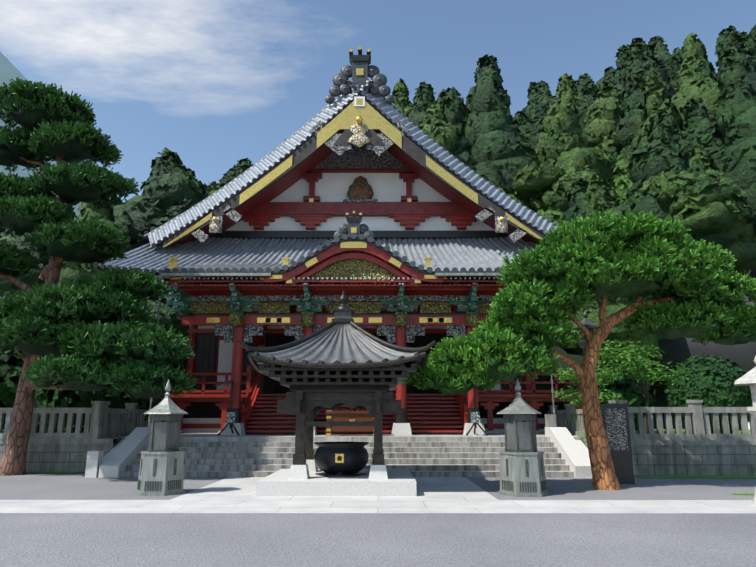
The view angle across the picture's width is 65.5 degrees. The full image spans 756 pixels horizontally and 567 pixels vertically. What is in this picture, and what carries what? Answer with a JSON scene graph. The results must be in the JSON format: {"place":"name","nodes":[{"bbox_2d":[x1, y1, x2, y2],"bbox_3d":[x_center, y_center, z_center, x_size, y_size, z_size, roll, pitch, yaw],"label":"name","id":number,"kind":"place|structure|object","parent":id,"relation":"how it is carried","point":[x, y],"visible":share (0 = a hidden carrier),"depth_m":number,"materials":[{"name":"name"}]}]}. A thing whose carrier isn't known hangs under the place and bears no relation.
{"place":"outdoors","nodes":[
{"label":"outdoors","id":0,"kind":"place"},
{"bbox_2d":[0,52,110,219],"bbox_3d":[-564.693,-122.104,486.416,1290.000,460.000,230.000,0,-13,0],"label":"mountain","id":1,"kind":"structure","parent":0,"point":[9,70],"depth_m":612.06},
{"bbox_2d":[0,0,204,60],"bbox_3d":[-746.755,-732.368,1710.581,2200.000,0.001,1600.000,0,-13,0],"label":"cloud","id":2,"kind":"structure","parent":0,"point":[64,28],"depth_m":1687.70,"materials":[{"name":"white"}]},
{"bbox_2d":[0,472,755,566],"bbox_3d":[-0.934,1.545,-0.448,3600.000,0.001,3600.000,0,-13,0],"label":"ground","id":3,"kind":"structure","parent":0,"point":[377,539],"depth_m":8.41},
{"bbox_2d":[0,401,166,471],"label":"fence","id":4,"kind":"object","parent":3,"relation":"on","point":[106,429],"depth_m":18.64,"materials":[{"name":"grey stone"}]},
{"bbox_2d":[0,297,127,432],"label":"corridor building","id":5,"kind":"structure","parent":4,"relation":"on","point":[13,362],"depth_m":24.50,"materials":[{"name":"white paint"}]},
{"bbox_2d":[0,77,196,475],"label":"pine tree","id":6,"kind":"object","parent":3,"relation":"on","point":[90,334],"visible":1,"depth_m":17.71,"materials":[{"name":"green plant"}]},
{"bbox_2d":[135,380,187,495],"bbox_3d":[-4.865,3.446,13.390,1.120,2.520,0.970,0,-13,0],"label":"lantern","id":7,"kind":"object","parent":3,"relation":"on","point":[161,471],"visible":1,"depth_m":13.06,"materials":[{"name":"stone"}]},
{"bbox_2d":[85,414,591,495],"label":"stone steps","id":8,"kind":"structure","parent":3,"relation":"on","point":[407,458],"depth_m":17.49,"materials":[{"name":"stone"}]},
{"bbox_2d":[214,380,245,435],"bbox_3d":[-5.174,4.397,20.839,1.240,1.922,0.742,0,-13,0],"label":"metal lantern stand","id":9,"kind":"object","parent":8,"relation":"on","point":[230,417],"visible":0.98,"depth_m":20.66,"materials":[{"name":"grey metal"}]},
{"bbox_2d":[237,290,435,478],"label":"incense burner pavilion","id":10,"kind":"structure","parent":8,"relation":"on","point":[341,359],"depth_m":13.57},
{"bbox_2d":[314,442,368,476],"bbox_3d":[-0.892,4.261,14.317,1.340,0.750,1.345,0,-13,0],"label":"incense burner","id":11,"kind":"object","parent":8,"relation":"on","point":[340,459],"visible":1,"depth_m":13.84,"materials":[{"name":"metal"}]},
{"bbox_2d":[326,410,373,435],"bbox_3d":[-0.875,4.838,20.396,1.780,0.860,0.920,0,-13,0],"label":"offering box","id":12,"kind":"object","parent":8,"relation":"on","point":[346,415],"visible":0.73,"depth_m":20.03,"materials":[{"name":"brown wood"}]},
{"bbox_2d":[138,276,581,434],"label":"temple hall","id":13,"kind":"structure","parent":8,"relation":"on","point":[221,317],"depth_m":22.22,"materials":[{"name":"red wood"}]},
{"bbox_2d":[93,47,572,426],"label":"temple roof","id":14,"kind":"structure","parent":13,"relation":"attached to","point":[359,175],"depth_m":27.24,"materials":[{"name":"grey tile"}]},
{"bbox_2d":[466,390,487,435],"bbox_3d":[3.426,4.392,20.816,1.240,1.922,0.742,0,-13,0],"label":"metal lantern stand","id":15,"kind":"object","parent":8,"relation":"on","point":[475,418],"visible":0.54,"depth_m":20.60,"materials":[{"name":"grey metal"}]},
{"bbox_2d":[0,342,752,433],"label":"garden shrubs","id":16,"kind":"object","parent":3,"relation":"on","point":[710,381],"visible":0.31,"depth_m":22.35,"materials":[{"name":"green plant"}]},
{"bbox_2d":[0,477,755,512],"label":"stone paving","id":17,"kind":"structure","parent":3,"relation":"on","point":[434,495],"depth_m":11.34,"materials":[{"name":"grey stone"}]},
{"bbox_2d":[734,356,755,503],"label":"stone lantern","id":18,"kind":"object","parent":17,"relation":"on","point":[748,378],"visible":0.96,"depth_m":11.84,"materials":[{"name":"grey stone"}]},
{"bbox_2d":[33,472,755,494],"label":"grass patches","id":19,"kind":"object","parent":3,"relation":"on","point":[687,476],"depth_m":16.80,"materials":[{"name":"green plant"}]},
{"bbox_2d":[497,378,548,496],"bbox_3d":[3.204,3.408,13.222,1.120,2.520,0.970,0,-13,0],"label":"lantern","id":20,"kind":"object","parent":3,"relation":"on","point":[522,470],"visible":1,"depth_m":12.89,"materials":[{"name":"stone"}]},
{"bbox_2d":[399,209,755,489],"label":"pine tree","id":21,"kind":"object","parent":3,"relation":"on","point":[631,255],"visible":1,"depth_m":14.18,"materials":[{"name":"green plant"}]},
{"bbox_2d":[573,311,598,351],"bbox_3d":[6.114,3.100,16.826,0.840,4.740,0.727,0,-13,0],"label":"street lamp","id":22,"kind":"object","parent":3,"relation":"on","point":[588,324],"visible":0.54,"depth_m":17.07,"materials":[{"name":"metal"}]},
{"bbox_2d":[601,404,634,483],"bbox_3d":[6.210,4.141,15.245,0.660,2.000,0.070,-2,-13,9],"label":"stone stele","id":23,"kind":"object","parent":3,"relation":"on","point":[615,418],"visible":0.82,"depth_m":15.23,"materials":[{"name":"black stone"}]},
{"bbox_2d":[541,400,755,475],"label":"fence","id":24,"kind":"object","parent":3,"relation":"on","point":[695,447],"depth_m":17.44,"materials":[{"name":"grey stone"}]},
{"bbox_2d":[553,340,690,433],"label":"maple trees","id":25,"kind":"object","parent":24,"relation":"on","point":[613,376],"visible":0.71,"depth_m":20.86,"materials":[{"name":"green plant"}]},
{"bbox_2d":[0,0,755,201],"label":"sky","id":26,"kind":"structure","parent":0,"point":[260,70],"materials":[{"name":"blue"}]},
{"bbox_2d":[143,347,684,428],"bbox_3d":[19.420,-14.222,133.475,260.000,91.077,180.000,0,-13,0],"label":"shrubs","id":27,"kind":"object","parent":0,"point":[577,359],"depth_m":41.07,"materials":[{"name":"green plant"}]},
{"bbox_2d":[0,24,755,397],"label":"forest trees","id":28,"kind":"object","parent":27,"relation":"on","point":[656,128],"visible":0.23,"depth_m":52.01,"materials":[{"name":"green plant"}]},
{"bbox_2d":[597,270,755,428],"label":"building","id":29,"kind":"structure","parent":0,"point":[678,350],"depth_m":37.01,"materials":[{"name":"metal"}]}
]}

